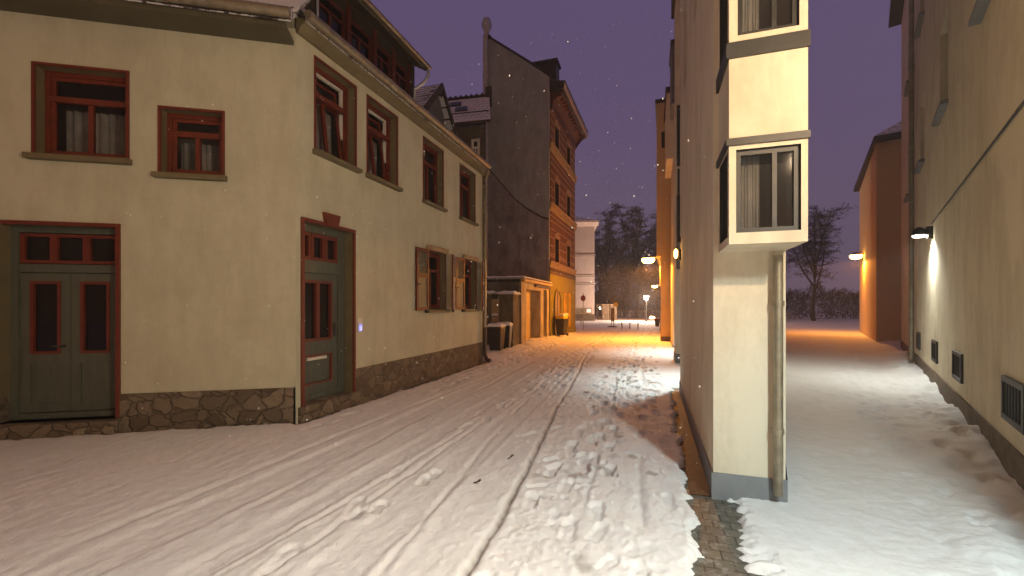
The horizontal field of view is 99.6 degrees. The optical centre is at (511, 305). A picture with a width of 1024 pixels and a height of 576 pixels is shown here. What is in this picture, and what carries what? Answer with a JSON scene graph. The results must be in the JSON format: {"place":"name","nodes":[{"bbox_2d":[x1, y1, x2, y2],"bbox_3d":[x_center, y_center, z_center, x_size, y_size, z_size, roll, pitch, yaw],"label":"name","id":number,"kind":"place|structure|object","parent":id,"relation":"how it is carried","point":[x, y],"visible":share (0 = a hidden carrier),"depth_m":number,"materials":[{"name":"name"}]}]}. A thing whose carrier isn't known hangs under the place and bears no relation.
{"place":"outdoors","nodes":[
{"label":"outdoors","id":0,"kind":"place"},
{"bbox_2d":[125,9,719,572],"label":"falling snow","id":1,"kind":"structure","parent":0,"point":[527,251],"depth_m":3.71,"materials":[{"name":"white snow"}]},
{"bbox_2d":[0,311,1023,575],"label":"snow ground","id":2,"kind":"structure","parent":0,"point":[894,467],"depth_m":3.77,"materials":[{"name":"white snow"}]},
{"bbox_2d":[487,323,505,350],"bbox_3d":[-0.494,1.050,14.144,0.499,0.984,0.665,0,0,16],"label":"wheelie bin","id":3,"kind":"object","parent":2,"relation":"on","point":[496,334],"visible":0.94,"depth_m":13.92,"materials":[{"name":"black plastic"}]},
{"bbox_2d":[498,322,512,347],"bbox_3d":[-0.244,1.030,14.715,0.499,0.984,0.665,0,0,10],"label":"wheelie bin","id":4,"kind":"object","parent":2,"relation":"on","point":[508,336],"visible":0.56,"depth_m":14.47,"materials":[{"name":"black plastic"}]},
{"bbox_2d":[555,313,568,335],"bbox_3d":[2.389,0.882,20.733,0.487,1.122,0.681,0,0,30],"label":"wheelie bin","id":5,"kind":"object","parent":2,"relation":"on","point":[561,320],"visible":1,"depth_m":20.53,"materials":[{"name":"black plastic"}]},
{"bbox_2d":[581,293,585,329],"bbox_3d":[4.595,0.375,27.946,0.320,2.450,0.065,0,0,18],"label":"road sign","id":6,"kind":"object","parent":2,"relation":"on","point":[583,297],"visible":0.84,"depth_m":27.94,"materials":[{"name":"metal"}]},
{"bbox_2d":[597,305,601,319],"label":"phone booth","id":7,"kind":"object","parent":2,"relation":"on","point":[599,311],"visible":0.64,"depth_m":49.47,"materials":[{"name":"metal"}]},
{"bbox_2d":[602,304,609,319],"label":"utility cabinet","id":8,"kind":"object","parent":2,"relation":"on","point":[605,310],"visible":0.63,"depth_m":47.85,"materials":[{"name":"beige metal"}]},
{"bbox_2d":[608,299,617,326],"bbox_3d":[7.474,0.540,32.063,0.760,2.120,0.702,0,0,18],"label":"bus stop sign","id":9,"kind":"object","parent":2,"relation":"on","point":[613,312],"visible":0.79,"depth_m":32.01,"materials":[{"name":"metal"}]},
{"bbox_2d":[610,304,616,319],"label":"utility cabinet","id":10,"kind":"object","parent":2,"relation":"on","point":[611,306],"visible":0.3,"depth_m":48.15,"materials":[{"name":"beige metal"}]},
{"bbox_2d":[594,282,660,316],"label":"undergrowth","id":11,"kind":"object","parent":2,"relation":"on","point":[632,306],"visible":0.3,"depth_m":63.14,"materials":[{"name":"brown plant"}]},
{"bbox_2d":[644,293,648,321],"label":"post lantern","id":12,"kind":"object","parent":2,"relation":"on","point":[646,295],"visible":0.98,"depth_m":43.21,"materials":[{"name":"metal"}]},
{"bbox_2d":[654,316,660,329],"bbox_3d":[9.223,1.125,27.495,0.338,0.950,0.338,0,0,-27],"label":"litter bin","id":13,"kind":"object","parent":2,"relation":"on","point":[657,321],"visible":0.91,"depth_m":27.40,"materials":[{"name":"black plastic"}]},
{"bbox_2d":[655,98,670,340],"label":"ochre building","id":14,"kind":"structure","parent":2,"relation":"on","point":[664,224],"depth_m":19.15,"materials":[{"name":"paint"}]},
{"bbox_2d":[642,255,660,285],"bbox_3d":[6.427,-1.630,20.049,0.827,1.460,0.566,0,0,-8],"label":"street lamp","id":15,"kind":"object","parent":14,"relation":"attached to","point":[647,259],"visible":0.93,"depth_m":19.83,"materials":[{"name":"metal"}]},
{"bbox_2d":[670,391,710,496],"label":"soil","id":16,"kind":"structure","parent":2,"relation":"on","point":[697,482],"depth_m":4.60,"materials":[{"name":"brown soil"}]},
{"bbox_2d":[617,310,797,320],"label":"rail fence","id":17,"kind":"object","parent":2,"relation":"on","point":[660,314],"visible":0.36,"depth_m":49.59,"materials":[{"name":"metal"}]},
{"bbox_2d":[664,0,810,501],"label":"apartment building","id":18,"kind":"structure","parent":2,"relation":"on","point":[738,120],"depth_m":3.51,"materials":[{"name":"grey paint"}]},
{"bbox_2d":[674,247,680,259],"bbox_3d":[2.969,-0.944,7.762,0.120,0.248,0.080,0,0,18],"label":"wall lamp","id":19,"kind":"object","parent":18,"relation":"attached to","point":[677,253],"depth_m":7.74,"materials":[{"name":"metal"}]},
{"bbox_2d":[677,105,679,165],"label":"slit window","id":20,"kind":"structure","parent":18,"relation":"in","point":[678,106],"depth_m":11.74,"materials":[{"name":"glass"}]},
{"bbox_2d":[786,276,859,318],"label":"undergrowth","id":21,"kind":"object","parent":2,"relation":"on","point":[853,297],"visible":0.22,"depth_m":52.45,"materials":[{"name":"brown plant"}]},
{"bbox_2d":[294,361,763,575],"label":"ground","id":22,"kind":"structure","parent":0,"point":[717,534],"depth_m":3.03,"materials":[{"name":"grey stone"}]},
{"bbox_2d":[0,0,342,439],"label":"neighbour house","id":23,"kind":"structure","parent":22,"relation":"on","point":[222,345],"depth_m":5.50,"materials":[{"name":"beige paint"}]},
{"bbox_2d":[21,273,114,412],"bbox_3d":[-5.559,0.455,5.450,1.040,1.730,0.132,0,0,-12],"label":"door","id":24,"kind":"structure","parent":23,"relation":"in","point":[68,319],"depth_m":5.45,"materials":[{"name":"grey paint"}]},
{"bbox_2d":[22,61,131,165],"bbox_3d":[-5.337,-2.357,5.512,1.070,1.185,0.573,0,0,-12],"label":"window","id":25,"kind":"structure","parent":23,"relation":"in","point":[91,137],"depth_m":5.45,"materials":[{"name":"red paint"}]},
{"bbox_2d":[151,105,227,181],"bbox_3d":[-4.170,-2.087,5.769,0.820,0.925,0.572,0,0,-12],"label":"window","id":26,"kind":"structure","parent":23,"relation":"in","point":[198,163],"depth_m":5.69,"materials":[{"name":"red paint"}]},
{"bbox_2d":[58,0,491,423],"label":"cream house","id":27,"kind":"structure","parent":22,"relation":"on","point":[387,245],"depth_m":7.60,"materials":[{"name":"beige paint"}]},
{"bbox_2d":[305,272,337,400],"bbox_3d":[-2.904,0.448,6.485,0.136,1.865,0.830,0,0,18],"label":"door","id":28,"kind":"structure","parent":27,"relation":"in","point":[320,289],"depth_m":6.56,"materials":[{"name":"grey paint"}]},
{"bbox_2d":[312,55,362,173],"bbox_3d":[-2.858,-2.872,6.671,0.572,1.415,0.990,0,0,18],"label":"window","id":29,"kind":"structure","parent":27,"relation":"in","point":[322,121],"depth_m":6.84,"materials":[{"name":"red paint"}]},
{"bbox_2d":[365,94,402,191],"bbox_3d":[-2.488,-2.872,7.807,0.574,1.415,1.000,0,0,18],"label":"window","id":30,"kind":"structure","parent":27,"relation":"in","point":[370,145],"depth_m":8.03,"materials":[{"name":"red paint"}]},
{"bbox_2d":[422,136,447,211],"bbox_3d":[-1.905,-2.872,9.594,0.575,1.415,1.000,0,0,18],"label":"window","id":31,"kind":"structure","parent":27,"relation":"in","point":[425,200],"depth_m":9.77,"materials":[{"name":"red paint"}]},
{"bbox_2d":[426,248,449,312],"bbox_3d":[-1.735,-0.542,9.675,0.300,1.375,0.980,0,0,18],"label":"window","id":32,"kind":"structure","parent":27,"relation":"in","point":[436,308],"depth_m":10.02,"materials":[{"name":"red paint"}]},
{"bbox_2d":[459,163,478,226],"bbox_3d":[-1.203,-2.873,11.306,0.300,1.415,1.070,0,0,18],"label":"window","id":33,"kind":"structure","parent":27,"relation":"in","point":[461,187],"depth_m":11.48,"materials":[{"name":"red paint"}]},
{"bbox_2d":[462,257,479,311],"bbox_3d":[-1.164,-0.542,11.424,0.300,1.375,0.980,0,0,18],"label":"window","id":34,"kind":"structure","parent":27,"relation":"in","point":[468,308],"depth_m":11.77,"materials":[{"name":"red paint"}]},
{"bbox_2d":[448,86,491,261],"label":"house","id":35,"kind":"structure","parent":22,"relation":"on","point":[471,114],"depth_m":17.52,"materials":[{"name":"white paint"}]},
{"bbox_2d":[471,138,479,154],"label":"window","id":36,"kind":"structure","parent":35,"relation":"in","point":[475,143],"depth_m":17.34,"materials":[{"name":"white paint"}]},
{"bbox_2d":[482,290,497,344],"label":"gate pillar","id":37,"kind":"structure","parent":22,"relation":"on","point":[491,295],"depth_m":15.40,"materials":[{"name":"concrete"}]},
{"bbox_2d":[497,291,520,345],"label":"gate pillar","id":38,"kind":"structure","parent":22,"relation":"on","point":[509,306],"depth_m":15.24,"materials":[{"name":"concrete"}]},
{"bbox_2d":[491,299,498,322],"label":"garden gate","id":39,"kind":"structure","parent":38,"relation":"attached to","point":[495,311],"depth_m":15.34,"materials":[{"name":"wood"}]},
{"bbox_2d":[486,276,552,343],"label":"garage","id":40,"kind":"structure","parent":22,"relation":"on","point":[536,297],"depth_m":18.09,"materials":[{"name":"paint"}]},
{"bbox_2d":[526,290,531,338],"bbox_3d":[0.480,0.478,17.673,0.050,2.245,2.300,0,0,18],"label":"garage door","id":41,"kind":"structure","parent":40,"relation":"in","point":[528,293],"depth_m":18.25,"materials":[{"name":"metal"}]},
{"bbox_2d":[481,17,587,335],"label":"brick house","id":42,"kind":"structure","parent":22,"relation":"on","point":[545,184],"depth_m":20.80,"materials":[{"name":"paint"}]},
{"bbox_2d":[554,289,561,334],"bbox_3d":[2.272,0.377,21.462,0.070,2.445,1.391,0,0,20],"label":"arched door","id":43,"kind":"structure","parent":42,"relation":"in","point":[557,296],"depth_m":21.36,"materials":[{"name":"brown wood"}]},
{"bbox_2d":[575,216,598,320],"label":"pale house","id":44,"kind":"structure","parent":22,"relation":"on","point":[584,237],"depth_m":45.45,"materials":[{"name":"white paint"}]},
{"bbox_2d":[594,240,621,303],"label":"bare tree","id":45,"kind":"object","parent":22,"relation":"on","point":[596,272],"visible":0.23,"depth_m":64.09,"materials":[{"name":"brown plant"}]},
{"bbox_2d":[595,264,636,303],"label":"bare tree","id":46,"kind":"object","parent":22,"relation":"on","point":[612,284],"visible":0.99,"depth_m":54.74,"materials":[{"name":"brown plant"}]},
{"bbox_2d":[594,207,649,306],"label":"bare tree","id":47,"kind":"object","parent":22,"relation":"on","point":[606,245],"visible":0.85,"depth_m":57.39,"materials":[{"name":"brown plant"}]},
{"bbox_2d":[609,239,641,316],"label":"bare tree","id":48,"kind":"object","parent":22,"relation":"on","point":[623,268],"visible":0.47,"depth_m":61.57,"materials":[{"name":"brown plant"}]},
{"bbox_2d":[608,201,656,317],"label":"bare tree","id":49,"kind":"object","parent":22,"relation":"on","point":[642,252],"visible":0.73,"depth_m":57.30,"materials":[{"name":"brown plant"}]},
{"bbox_2d":[627,260,660,317],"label":"bare tree","id":50,"kind":"object","parent":22,"relation":"on","point":[645,284],"visible":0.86,"depth_m":54.33,"materials":[{"name":"brown plant"}]},
{"bbox_2d":[643,227,660,317],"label":"bare tree","id":51,"kind":"object","parent":22,"relation":"on","point":[657,305],"visible":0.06,"depth_m":58.71,"materials":[{"name":"brown plant"}]},
{"bbox_2d":[786,252,797,278],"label":"bare tree","id":52,"kind":"object","parent":22,"relation":"on","point":[789,262],"visible":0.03,"depth_m":52.21,"materials":[{"name":"brown plant"}]},
{"bbox_2d":[786,203,858,320],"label":"bare tree","id":53,"kind":"object","parent":22,"relation":"on","point":[814,252],"visible":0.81,"depth_m":45.29,"materials":[{"name":"brown plant"}]},
{"bbox_2d":[853,121,900,341],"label":"corner house","id":54,"kind":"structure","parent":22,"relation":"on","point":[878,184],"depth_m":18.46,"materials":[{"name":"paint"}]},
{"bbox_2d":[849,252,863,258],"bbox_3d":[19.181,-2.230,23.720,1.135,1.460,0.565,0,0,18],"label":"street lamp","id":55,"kind":"object","parent":54,"relation":"attached to","point":[856,255],"visible":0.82,"depth_m":23.65,"materials":[{"name":"glass"}]},
{"bbox_2d":[889,0,1023,489],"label":"lane building","id":56,"kind":"structure","parent":22,"relation":"on","point":[962,192],"depth_m":5.60,"materials":[{"name":"beige paint"}]},
{"bbox_2d":[903,193,908,202],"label":"window","id":57,"kind":"structure","parent":56,"relation":"in","point":[906,199],"depth_m":12.98,"materials":[{"name":"glass"}]},
{"bbox_2d":[903,80,908,96],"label":"window","id":58,"kind":"structure","parent":56,"relation":"in","point":[906,91],"depth_m":13.04,"materials":[{"name":"glass"}]},
{"bbox_2d":[914,158,924,173],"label":"window","id":59,"kind":"structure","parent":56,"relation":"in","point":[920,162],"depth_m":9.97,"materials":[{"name":"glass"}]},
{"bbox_2d":[914,10,924,38],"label":"window","id":60,"kind":"structure","parent":56,"relation":"in","point":[920,18],"depth_m":10.03,"materials":[{"name":"glass"}]},
{"bbox_2d":[911,226,932,238],"bbox_3d":[8.115,-1.440,8.572,0.309,0.240,0.220,0,0,18],"label":"wall lamp","id":61,"kind":"object","parent":56,"relation":"attached to","point":[920,232],"visible":0.98,"depth_m":8.50,"materials":[{"name":"metal"}]},
{"bbox_2d":[932,98,948,126],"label":"window","id":62,"kind":"structure","parent":56,"relation":"in","point":[943,104],"depth_m":7.21,"materials":[{"name":"glass"}]},
{"bbox_2d":[968,0,990,26],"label":"window","id":63,"kind":"structure","parent":56,"relation":"in","point":[980,7],"depth_m":4.76,"materials":[{"name":"glass"}]},
{"bbox_2d":[370,0,900,310],"label":"sky","id":64,"kind":"structure","parent":0,"point":[854,55],"materials":[{"name":"purple"}]}
]}

